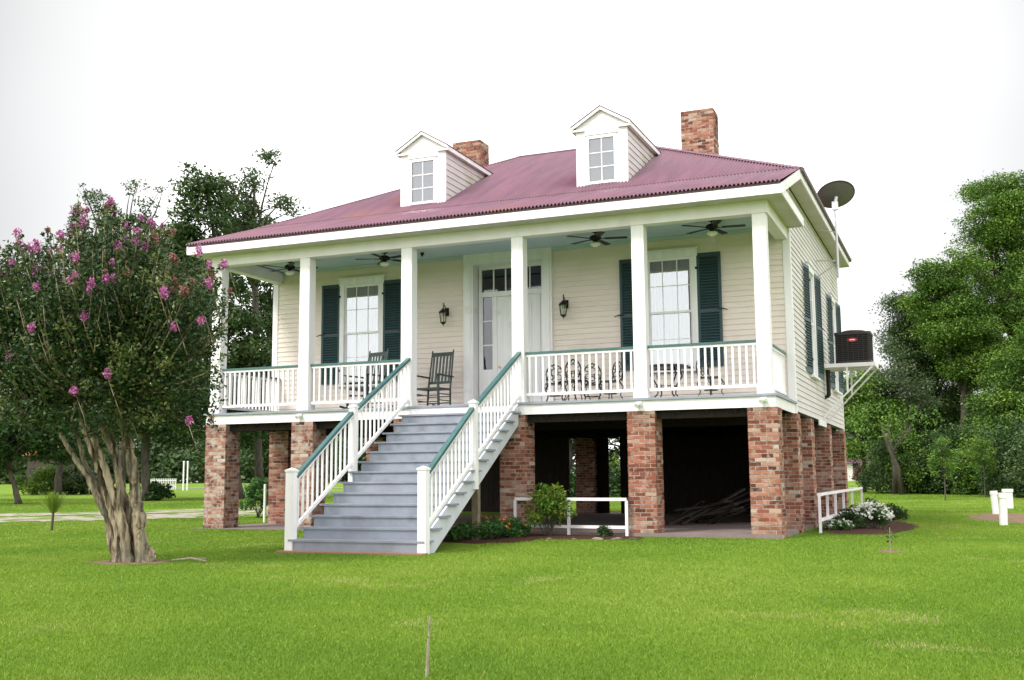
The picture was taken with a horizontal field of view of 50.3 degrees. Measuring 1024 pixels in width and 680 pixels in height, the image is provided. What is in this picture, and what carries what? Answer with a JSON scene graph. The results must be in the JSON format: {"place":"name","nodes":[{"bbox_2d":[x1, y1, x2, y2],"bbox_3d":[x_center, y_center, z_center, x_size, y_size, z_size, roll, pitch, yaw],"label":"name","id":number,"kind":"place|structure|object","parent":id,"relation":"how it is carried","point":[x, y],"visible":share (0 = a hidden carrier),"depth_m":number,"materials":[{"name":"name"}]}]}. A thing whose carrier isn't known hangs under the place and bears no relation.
{"place":"outdoors","nodes":[
{"label":"outdoors","id":0,"kind":"place"},
{"bbox_2d":[23,452,73,480],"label":"house","id":1,"kind":"structure","parent":0,"point":[31,466],"depth_m":118.19,"materials":[{"name":"grey"}]},
{"bbox_2d":[0,509,267,521],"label":"gravel track","id":2,"kind":"structure","parent":0,"point":[149,516],"depth_m":34.11,"materials":[{"name":"beige gravel"}]},
{"bbox_2d":[0,506,267,515],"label":"gravel track","id":3,"kind":"structure","parent":0,"point":[99,513],"depth_m":37.49,"materials":[{"name":"beige gravel"}]},
{"bbox_2d":[0,481,1023,679],"bbox_3d":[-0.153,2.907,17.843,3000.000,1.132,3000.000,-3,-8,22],"label":"lawn ground","id":4,"kind":"structure","parent":0,"point":[6,491],"depth_m":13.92,"materials":[{"name":"green plant"}]},
{"bbox_2d":[13,461,70,494],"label":"hedge shrub","id":5,"kind":"object","parent":4,"relation":"on","point":[40,482],"visible":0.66,"depth_m":73.27,"materials":[{"name":"green plant"}]},
{"bbox_2d":[0,396,96,503],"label":"shade tree","id":6,"kind":"object","parent":4,"relation":"on","point":[12,446],"visible":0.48,"depth_m":49.63,"materials":[{"name":"green plant"}]},
{"bbox_2d":[38,491,69,530],"bbox_3d":[-11.109,4.153,26.389,0.807,0.970,0.674,-6,-9,37],"label":"broom seedling","id":7,"kind":"object","parent":4,"relation":"on","point":[53,503],"visible":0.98,"depth_m":26.36,"materials":[{"name":"green plant"}]},
{"bbox_2d":[48,467,97,494],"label":"hedge shrub","id":8,"kind":"object","parent":4,"relation":"on","point":[76,483],"visible":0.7,"depth_m":73.25,"materials":[{"name":"green plant"}]},
{"bbox_2d":[12,427,140,494],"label":"shade tree","id":9,"kind":"object","parent":4,"relation":"on","point":[58,479],"visible":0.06,"depth_m":71.79,"materials":[{"name":"green plant"}]},
{"bbox_2d":[85,560,169,564],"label":"bare soil","id":10,"kind":"structure","parent":4,"relation":"on","point":[107,562],"depth_m":15.50,"materials":[{"name":"brown soil"}]},
{"bbox_2d":[0,195,240,562],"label":"crape myrtle","id":11,"kind":"object","parent":10,"relation":"on","point":[109,329],"visible":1,"depth_m":15.21,"materials":[{"name":"green plant"}]},
{"bbox_2d":[76,178,179,482],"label":"thin tree","id":12,"kind":"object","parent":4,"relation":"on","point":[122,457],"visible":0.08,"depth_m":63.78,"materials":[{"name":"green plant"}]},
{"bbox_2d":[85,357,209,500],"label":"oak tree","id":13,"kind":"object","parent":4,"relation":"on","point":[145,466],"visible":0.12,"depth_m":55.19,"materials":[{"name":"green plant"}]},
{"bbox_2d":[144,492,162,500],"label":"hedge shrub","id":14,"kind":"object","parent":4,"relation":"on","point":[153,497],"visible":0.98,"depth_m":55.30,"materials":[{"name":"green plant"}]},
{"bbox_2d":[145,480,175,500],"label":"hedge shrub","id":15,"kind":"object","parent":4,"relation":"on","point":[162,490],"visible":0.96,"depth_m":55.72,"materials":[{"name":"green plant"}]},
{"bbox_2d":[150,478,175,489],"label":"picket fence","id":16,"kind":"object","parent":4,"relation":"on","point":[165,480],"visible":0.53,"depth_m":91.95,"materials":[{"name":"white wood"}]},
{"bbox_2d":[182,461,184,489],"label":"lawn pole","id":17,"kind":"object","parent":4,"relation":"on","point":[183,475],"visible":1,"depth_m":89.98,"materials":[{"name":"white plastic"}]},
{"bbox_2d":[186,461,188,489],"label":"lawn pole","id":18,"kind":"object","parent":4,"relation":"on","point":[187,475],"visible":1,"depth_m":89.97,"materials":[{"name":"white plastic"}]},
{"bbox_2d":[172,557,205,561],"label":"fallen branch","id":19,"kind":"object","parent":4,"relation":"on","point":[199,559],"visible":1,"depth_m":15.73,"materials":[{"name":"beige wood"}]},
{"bbox_2d":[156,160,272,498],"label":"oak tree","id":20,"kind":"object","parent":4,"relation":"on","point":[245,350],"visible":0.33,"depth_m":57.62,"materials":[{"name":"green plant"}]},
{"bbox_2d":[196,281,272,456],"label":"oak tree","id":21,"kind":"object","parent":4,"relation":"on","point":[265,299],"visible":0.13,"depth_m":65.30,"materials":[{"name":"green plant"}]},
{"bbox_2d":[238,476,268,517],"bbox_3d":[-7.885,4.858,33.585,1.203,1.321,1.191,-2,-7,11],"label":"shrub","id":22,"kind":"object","parent":4,"relation":"on","point":[256,486],"visible":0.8,"depth_m":33.45,"materials":[{"name":"green plant"}]},
{"bbox_2d":[209,146,309,496],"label":"pale tree","id":23,"kind":"object","parent":4,"relation":"on","point":[249,220],"visible":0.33,"depth_m":61.71,"materials":[{"name":"green plant"}]},
{"bbox_2d":[263,484,266,522],"bbox_3d":[-6.129,4.054,27.013,0.069,0.950,0.069,-3,-8,22],"label":"white stake","id":24,"kind":"object","parent":4,"relation":"on","point":[264,505],"visible":0.88,"depth_m":26.98,"materials":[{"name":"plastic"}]},
{"bbox_2d":[415,616,434,676],"bbox_3d":[-0.486,1.805,6.374,0.140,0.374,0.145,-2,-7,12],"label":"dry stick","id":25,"kind":"object","parent":4,"relation":"on","point":[427,656],"visible":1,"depth_m":6.36,"materials":[{"name":"beige wood"}]},
{"bbox_2d":[442,535,540,542],"bbox_3d":[-0.412,3.625,19.906,2.034,0.083,1.672,-3,-8,22],"label":"mulch bed","id":26,"kind":"object","parent":4,"relation":"on","point":[507,539],"visible":0.58,"depth_m":19.45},
{"bbox_2d":[444,518,483,540],"bbox_3d":[-0.849,3.433,19.620,0.833,0.445,0.697,-3,-8,22],"label":"flower clump","id":27,"kind":"object","parent":26,"relation":"on","point":[462,531],"visible":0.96,"depth_m":19.51,"materials":[{"name":"green plant"}]},
{"bbox_2d":[469,514,512,539],"bbox_3d":[-0.425,3.414,19.791,0.848,0.496,0.833,-3,-8,22],"label":"flower clump","id":28,"kind":"object","parent":26,"relation":"on","point":[494,528],"visible":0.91,"depth_m":19.62,"materials":[{"name":"green plant"}]},
{"bbox_2d":[500,516,532,537],"bbox_3d":[0.032,3.457,20.083,0.743,0.445,0.790,3,-8,-23],"label":"flower clump","id":29,"kind":"object","parent":26,"relation":"on","point":[519,527],"visible":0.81,"depth_m":19.90,"materials":[{"name":"green plant"}]},
{"bbox_2d":[0,395,1000,483],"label":"distant wood","id":30,"kind":"object","parent":4,"relation":"on","point":[166,461],"visible":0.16,"depth_m":153.60,"materials":[{"name":"green plant"}]},
{"bbox_2d":[186,105,851,555],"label":"raised cottage","id":31,"kind":"structure","parent":4,"relation":"on","point":[502,267],"depth_m":23.09,"materials":[{"name":"wood"}]},
{"bbox_2d":[262,261,317,274],"bbox_3d":[-5.085,-1.577,25.164,1.218,0.530,1.259,-1,-7,2],"label":"ceiling fan","id":32,"kind":"object","parent":31,"relation":"hanging from","point":[290,267],"visible":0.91,"depth_m":25.09,"materials":[{"name":"black metal"}]},
{"bbox_2d":[337,275,385,386],"bbox_3d":[-3.537,-0.203,25.591,1.270,2.590,0.140,-3,-8,22],"label":"window","id":33,"kind":"structure","parent":31,"relation":"in","point":[344,283],"depth_m":25.68,"materials":[{"name":"white wood"}]},
{"bbox_2d":[347,285,377,382],"bbox_3d":[-3.483,-0.167,25.719,1.000,2.330,0.027,-3,-8,22],"label":"curtain","id":34,"kind":"object","parent":31,"relation":"hanging from","point":[362,321],"visible":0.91,"depth_m":25.77,"materials":[{"name":"grey fabric"}]},
{"bbox_2d":[339,349,392,408],"bbox_3d":[-3.141,0.851,23.577,0.695,1.339,1.025,-6,-9,36],"label":"rocking chair","id":35,"kind":"object","parent":31,"relation":"on","point":[379,354],"visible":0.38,"depth_m":23.73,"materials":[{"name":"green wood"}]},
{"bbox_2d":[355,252,400,274],"bbox_3d":[-2.792,-1.712,24.255,1.218,0.530,1.259,5,-9,-35],"label":"ceiling fan","id":36,"kind":"object","parent":31,"relation":"hanging from","point":[384,258],"visible":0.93,"depth_m":24.16,"materials":[{"name":"black metal"}]},
{"bbox_2d":[417,350,453,405],"bbox_3d":[-1.695,0.853,23.685,0.695,1.339,1.025,-4,-8,28],"label":"rocking chair","id":37,"kind":"object","parent":31,"relation":"on","point":[438,389],"visible":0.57,"depth_m":23.87,"materials":[{"name":"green wood"}]},
{"bbox_2d":[439,303,448,325],"bbox_3d":[-1.538,-0.582,24.662,0.220,0.542,0.310,-3,-8,22],"label":"wall lantern","id":38,"kind":"object","parent":31,"relation":"attached to","point":[443,311],"depth_m":24.58,"materials":[{"name":"black metal"}]},
{"bbox_2d":[493,266,530,291],"bbox_3d":[-0.004,-1.368,24.547,1.470,0.516,0.030,-3,-8,22],"label":"transom window","id":39,"kind":"structure","parent":31,"relation":"in","point":[529,266],"depth_m":24.60,"materials":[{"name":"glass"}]},
{"bbox_2d":[497,294,536,402],"bbox_3d":[0.111,0.283,24.282,0.960,2.595,0.090,-3,-8,22],"label":"front door","id":40,"kind":"structure","parent":31,"relation":"in","point":[504,303],"depth_m":24.36,"materials":[{"name":"white wood"}]},
{"bbox_2d":[544,364,564,400],"bbox_3d":[0.876,0.913,22.298,0.485,0.892,0.469,-1,-7,2],"label":"iron chair","id":41,"kind":"object","parent":31,"relation":"on","point":[547,384],"visible":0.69,"depth_m":22.44,"materials":[{"name":"black metal"}]},
{"bbox_2d":[559,294,568,318],"bbox_3d":[1.124,-0.723,23.572,0.220,0.542,0.310,-3,-8,22],"label":"wall lantern","id":42,"kind":"object","parent":31,"relation":"attached to","point":[563,302],"depth_m":23.52,"materials":[{"name":"black metal"}]},
{"bbox_2d":[558,380,576,400],"bbox_3d":[1.172,1.080,22.100,0.460,0.489,0.460,-3,-8,22],"label":"side table","id":43,"kind":"object","parent":31,"relation":"on","point":[565,389],"visible":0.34,"depth_m":22.05,"materials":[{"name":"black metal"}]},
{"bbox_2d":[565,359,590,400],"bbox_3d":[1.315,0.831,21.690,0.485,0.892,0.469,-5,-9,32],"label":"iron chair","id":44,"kind":"object","parent":31,"relation":"on","point":[573,380],"visible":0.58,"depth_m":21.58,"materials":[{"name":"black metal"}]},
{"bbox_2d":[584,363,601,399],"bbox_3d":[1.658,0.935,22.515,0.485,0.892,0.469,-1,-7,2],"label":"iron chair","id":45,"kind":"object","parent":31,"relation":"on","point":[592,384],"visible":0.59,"depth_m":22.34,"materials":[{"name":"black metal"}]},
{"bbox_2d":[566,231,626,254],"bbox_3d":[1.764,-1.991,22.358,1.218,0.530,1.259,-2,-7,11],"label":"ceiling fan","id":46,"kind":"object","parent":31,"relation":"hanging from","point":[596,240],"visible":0.97,"depth_m":22.30,"materials":[{"name":"black metal"}]},
{"bbox_2d":[598,361,623,398],"bbox_3d":[1.966,0.840,21.799,0.469,0.892,0.484,4,-9,-32],"label":"iron chair","id":47,"kind":"object","parent":31,"relation":"on","point":[613,381],"visible":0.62,"depth_m":21.82,"materials":[{"name":"black metal"}]},
{"bbox_2d":[650,364,688,396],"bbox_3d":[3.039,0.868,21.404,0.880,0.730,0.880,-3,-8,22],"label":"iron table","id":48,"kind":"object","parent":31,"relation":"on","point":[655,367],"visible":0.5,"depth_m":21.25,"materials":[{"name":"black metal"}]},
{"bbox_2d":[650,259,693,366],"bbox_3d":[3.366,-0.581,22.921,1.000,2.330,0.027,-3,-8,22],"label":"curtain","id":49,"kind":"object","parent":31,"relation":"hanging from","point":[670,299],"visible":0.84,"depth_m":22.94,"materials":[{"name":"grey fabric"}]},
{"bbox_2d":[647,247,700,372],"bbox_3d":[3.312,-0.617,22.794,1.270,2.590,0.140,-3,-8,22],"label":"window","id":50,"kind":"structure","parent":31,"relation":"in","point":[690,253],"depth_m":22.77,"materials":[{"name":"white wood"}]},
{"bbox_2d":[665,488,750,524],"bbox_3d":[4.394,3.682,24.214,2.000,0.768,2.506,-3,-8,22],"label":"lumber pile","id":51,"kind":"object","parent":31,"relation":"on","point":[715,511],"visible":0.9,"depth_m":23.61,"materials":[{"name":"brown wood"}]},
{"bbox_2d":[696,356,724,395],"bbox_3d":[3.853,0.740,21.136,0.484,0.892,0.469,5,-9,-37],"label":"iron chair","id":52,"kind":"object","parent":31,"relation":"on","point":[709,377],"visible":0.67,"depth_m":21.18,"materials":[{"name":"black metal"}]},
{"bbox_2d":[682,220,745,244],"bbox_3d":[3.990,-2.126,21.444,1.218,0.530,1.259,-3,-8,17],"label":"ceiling fan","id":53,"kind":"object","parent":31,"relation":"hanging from","point":[713,229],"visible":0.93,"depth_m":21.38,"materials":[{"name":"black metal"}]},
{"bbox_2d":[759,397,766,403],"bbox_3d":[4.464,1.073,19.345,0.152,0.118,0.134,-3,-8,22],"label":"flood light","id":54,"kind":"object","parent":31,"relation":"attached to","point":[762,400],"visible":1,"depth_m":19.31,"materials":[{"name":"white plastic"}]},
{"bbox_2d":[805,261,820,380],"bbox_3d":[6.775,-0.413,24.589,0.140,2.590,1.130,-3,-8,22],"label":"window","id":55,"kind":"structure","parent":31,"relation":"in","point":[814,376],"depth_m":24.90,"materials":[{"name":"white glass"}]},
{"bbox_2d":[824,370,830,398],"bbox_3d":[7.615,1.078,26.370,0.194,0.716,0.140,-3,-8,22],"label":"coolant pipe","id":56,"kind":"object","parent":31,"relation":"attached to","point":[828,387],"visible":0.98,"depth_m":26.33,"materials":[{"name":"black metal"}]},
{"bbox_2d":[829,292,840,393],"bbox_3d":[8.492,0.104,28.717,0.140,2.590,1.130,-3,-8,22],"label":"window","id":57,"kind":"structure","parent":31,"relation":"in","point":[831,294],"depth_m":29.05,"materials":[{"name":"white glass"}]},
{"bbox_2d":[816,180,854,277],"bbox_3d":[7.812,-2.692,26.300,0.977,2.431,0.806,-3,-8,22],"label":"satellite dish","id":58,"kind":"object","parent":31,"relation":"attached to","point":[834,195],"visible":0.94,"depth_m":26.25,"materials":[{"name":"metal"}]},
{"bbox_2d":[823,362,878,419],"bbox_3d":[8.126,1.244,26.110,1.232,1.293,1.100,-3,-8,22],"label":"bracket","id":59,"kind":"object","parent":31,"relation":"attached to","point":[851,367],"depth_m":25.85,"materials":[{"name":"white metal"}]},
{"bbox_2d":[834,330,873,362],"bbox_3d":[8.215,0.182,26.151,0.840,0.815,0.841,-3,-8,22],"label":"air conditioner","id":60,"kind":"object","parent":59,"relation":"on","point":[853,346],"visible":0.95,"depth_m":25.79,"materials":[{"name":"black metal"}]},
{"bbox_2d":[521,534,641,538],"bbox_3d":[0.806,3.624,20.110,3.470,0.040,1.238,-3,-8,22],"label":"mulch bed","id":61,"kind":"object","parent":4,"relation":"on","point":[555,536],"visible":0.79,"depth_m":19.77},
{"bbox_2d":[522,481,576,534],"bbox_3d":[0.682,3.165,20.319,0.956,1.048,1.109,1,-7,-9],"label":"lantana bush","id":62,"kind":"object","parent":61,"relation":"on","point":[546,501],"visible":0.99,"depth_m":20.16,"materials":[{"name":"green plant"}]},
{"bbox_2d":[514,497,628,535],"bbox_3d":[1.086,3.335,20.403,2.260,0.768,0.070,-3,-8,22],"label":"rail fence","id":63,"kind":"object","parent":61,"relation":"on","point":[568,526],"visible":0.6,"depth_m":20.27,"materials":[{"name":"white paint"}]},
{"bbox_2d":[596,524,613,536],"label":"flower clump","id":64,"kind":"object","parent":61,"relation":"on","point":[603,530],"visible":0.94,"depth_m":19.77,"materials":[{"name":"green plant"}]},
{"bbox_2d":[569,438,619,472],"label":"shade tree","id":65,"kind":"object","parent":4,"relation":"on","point":[571,451],"visible":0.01,"depth_m":62.68,"materials":[{"name":"green plant"}]},
{"bbox_2d":[570,459,620,497],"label":"hedge shrub","id":66,"kind":"object","parent":4,"relation":"on","point":[613,482],"visible":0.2,"depth_m":56.55,"materials":[{"name":"green plant"}]},
{"bbox_2d":[572,437,620,492],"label":"shade tree","id":67,"kind":"object","parent":4,"relation":"on","point":[617,455],"visible":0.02,"depth_m":62.14,"materials":[{"name":"green plant"}]},
{"bbox_2d":[609,453,620,495],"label":"hedge shrub","id":68,"kind":"object","parent":4,"relation":"on","point":[615,461],"visible":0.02,"depth_m":58.16,"materials":[{"name":"green plant"}]},
{"bbox_2d":[817,487,862,532],"bbox_3d":[7.691,3.872,25.198,0.070,0.851,9.350,-3,-8,22],"label":"rail fence","id":69,"kind":"object","parent":4,"relation":"on","point":[828,516],"visible":0.55,"depth_m":22.79,"materials":[{"name":"white paint"}]},
{"bbox_2d":[847,457,872,480],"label":"house","id":70,"kind":"structure","parent":4,"relation":"on","point":[850,468],"depth_m":118.14,"materials":[{"name":"grey"}]},
{"bbox_2d":[849,464,872,480],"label":"red bush","id":71,"kind":"object","parent":4,"relation":"on","point":[855,475],"visible":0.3,"depth_m":105.08,"materials":[{"name":"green plant"}]},
{"bbox_2d":[817,521,918,534],"bbox_3d":[7.837,4.082,23.777,1.974,0.070,7.323,-3,-8,22],"label":"mulch bed","id":72,"kind":"object","parent":4,"relation":"on","point":[896,526],"visible":0.48,"depth_m":22.52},
{"bbox_2d":[823,517,854,529],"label":"flower clump","id":73,"kind":"object","parent":72,"relation":"on","point":[836,524],"visible":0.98,"depth_m":21.91,"materials":[{"name":"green plant"}]},
{"bbox_2d":[831,510,868,528],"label":"flower clump","id":74,"kind":"object","parent":72,"relation":"on","point":[853,517],"visible":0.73,"depth_m":22.67,"materials":[{"name":"green plant"}]},
{"bbox_2d":[841,504,863,513],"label":"flower clump","id":75,"kind":"object","parent":72,"relation":"on","point":[850,509],"visible":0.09,"depth_m":24.24,"materials":[{"name":"green plant"}]},
{"bbox_2d":[851,500,894,527],"bbox_3d":[7.612,3.695,23.000,0.924,0.661,0.974,-3,-8,22],"label":"flower clump","id":76,"kind":"object","parent":72,"relation":"on","point":[877,515],"visible":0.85,"depth_m":22.92,"materials":[{"name":"white plant"}]},
{"bbox_2d":[859,496,886,522],"bbox_3d":[8.305,3.985,25.429,0.869,0.674,0.953,-2,-7,11],"label":"flower clump","id":77,"kind":"object","parent":72,"relation":"on","point":[869,500],"visible":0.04,"depth_m":25.35,"materials":[{"name":"green plant"}]},
{"bbox_2d":[885,502,909,520],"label":"flower clump","id":78,"kind":"object","parent":72,"relation":"on","point":[897,512],"visible":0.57,"depth_m":26.94,"materials":[{"name":"green plant"}]},
{"bbox_2d":[843,366,915,491],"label":"tree","id":79,"kind":"object","parent":4,"relation":"on","point":[866,393],"visible":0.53,"depth_m":61.16,"materials":[{"name":"green plant"}]},
{"bbox_2d":[844,402,930,494],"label":"leaning tree","id":80,"kind":"object","parent":4,"relation":"on","point":[897,470],"visible":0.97,"depth_m":55.76,"materials":[{"name":"green plant"}]},
{"bbox_2d":[852,431,924,493],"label":"undergrowth bush","id":81,"kind":"object","parent":4,"relation":"on","point":[877,477],"visible":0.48,"depth_m":58.58,"materials":[{"name":"green plant"}]},
{"bbox_2d":[836,400,942,493],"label":"leaning tree","id":82,"kind":"object","parent":4,"relation":"on","point":[894,482],"visible":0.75,"depth_m":56.76,"materials":[{"name":"green plant"}]},
{"bbox_2d":[878,550,903,552],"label":"bare soil","id":83,"kind":"structure","parent":4,"relation":"on","point":[891,551],"depth_m":16.62,"materials":[{"name":"brown soil"}]},
{"bbox_2d":[880,527,898,550],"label":"seedling","id":84,"kind":"object","parent":83,"relation":"on","point":[889,536],"visible":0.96,"depth_m":16.70,"materials":[{"name":"green wood"}]},
{"bbox_2d":[860,417,933,486],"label":"undergrowth bush","id":85,"kind":"object","parent":4,"relation":"on","point":[903,441],"visible":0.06,"depth_m":68.10,"materials":[{"name":"green plant"}]},
{"bbox_2d":[852,333,948,490],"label":"tree","id":86,"kind":"object","parent":4,"relation":"on","point":[924,403],"visible":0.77,"depth_m":61.46,"materials":[{"name":"green plant"}]},
{"bbox_2d":[877,424,951,493],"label":"undergrowth bush","id":87,"kind":"object","parent":4,"relation":"on","point":[912,471],"visible":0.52,"depth_m":57.35,"materials":[{"name":"green plant"}]},
{"bbox_2d":[862,289,983,440],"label":"tree","id":88,"kind":"object","parent":4,"relation":"on","point":[949,396],"visible":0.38,"depth_m":66.91,"materials":[{"name":"green plant"}]},
{"bbox_2d":[857,404,995,473],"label":"tree","id":89,"kind":"object","parent":4,"relation":"on","point":[903,426],"depth_m":70.95,"materials":[{"name":"green plant"}]},
{"bbox_2d":[887,408,978,488],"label":"undergrowth bush","id":90,"kind":"object","parent":4,"relation":"on","point":[932,429],"visible":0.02,"depth_m":67.73,"materials":[{"name":"green plant"}]},
{"bbox_2d":[899,426,979,493],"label":"undergrowth bush","id":91,"kind":"object","parent":4,"relation":"on","point":[928,485],"visible":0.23,"depth_m":56.45,"materials":[{"name":"green plant"}]},
{"bbox_2d":[926,436,961,499],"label":"sapling","id":92,"kind":"object","parent":4,"relation":"on","point":[945,453],"visible":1,"depth_m":44.72,"materials":[{"name":"green plant"}]},
{"bbox_2d":[887,243,1023,433],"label":"tree","id":93,"kind":"object","parent":4,"relation":"on","point":[957,333],"visible":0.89,"depth_m":63.31,"materials":[{"name":"green plant"}]},
{"bbox_2d":[920,419,997,494],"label":"undergrowth bush","id":94,"kind":"object","parent":4,"relation":"on","point":[954,427],"visible":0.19,"depth_m":55.58,"materials":[{"name":"green plant"}]},
{"bbox_2d":[939,422,1019,494],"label":"undergrowth bush","id":95,"kind":"object","parent":4,"relation":"on","point":[964,469],"visible":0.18,"depth_m":54.07,"materials":[{"name":"green plant"}]},
{"bbox_2d":[961,437,1000,497],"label":"sapling","id":96,"kind":"object","parent":4,"relation":"on","point":[980,445],"visible":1,"depth_m":48.73,"materials":[{"name":"green plant"}]},
{"bbox_2d":[939,418,1023,487],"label":"tree","id":97,"kind":"object","parent":4,"relation":"on","point":[971,436],"visible":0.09,"depth_m":55.83,"materials":[{"name":"green plant"}]},
{"bbox_2d":[944,168,1023,348],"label":"tree","id":98,"kind":"object","parent":4,"relation":"on","point":[1002,227],"visible":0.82,"depth_m":64.91,"materials":[{"name":"green plant"}]},
{"bbox_2d":[950,261,1023,429],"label":"tree","id":99,"kind":"object","parent":4,"relation":"on","point":[1006,395],"visible":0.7,"depth_m":57.83,"materials":[{"name":"green plant"}]},
{"bbox_2d":[963,513,1023,522],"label":"bare soil","id":100,"kind":"structure","parent":4,"relation":"on","point":[1016,517],"depth_m":29.23,"materials":[{"name":"beige soil"}]},
{"bbox_2d":[989,491,998,513],"bbox_3d":[13.898,4.708,31.369,0.231,0.732,0.210,-3,-8,22],"label":"vent pipe","id":101,"kind":"object","parent":4,"relation":"on","point":[994,502],"visible":0.83,"depth_m":31.30,"materials":[{"name":"white plastic"}]},
{"bbox_2d":[966,411,1023,496],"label":"undergrowth bush","id":102,"kind":"object","parent":4,"relation":"on","point":[1002,445],"visible":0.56,"depth_m":50.18,"materials":[{"name":"green plant"}]},
{"bbox_2d":[998,493,1007,525],"bbox_3d":[11.511,3.985,25.513,0.220,0.812,0.211,-3,-8,22],"label":"vent pipe","id":103,"kind":"object","parent":4,"relation":"on","point":[1003,511],"visible":0.83,"depth_m":25.45,"materials":[{"name":"white plastic"}]},
{"bbox_2d":[990,426,1023,497],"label":"undergrowth bush","id":104,"kind":"object","parent":4,"relation":"on","point":[1017,476],"visible":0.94,"depth_m":47.34,"materials":[{"name":"green plant"}]},
{"bbox_2d":[1001,489,1013,508],"bbox_3d":[16.351,5.257,35.909,0.352,0.688,0.352,-3,-8,22],"label":"vent pipe","id":105,"kind":"object","parent":4,"relation":"on","point":[1010,505],"visible":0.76,"depth_m":35.77,"materials":[{"name":"white plastic"}]},
{"bbox_2d":[0,0,1023,482],"label":"sky","id":106,"kind":"structure","parent":0,"point":[903,102],"materials":[{"name":"white"}]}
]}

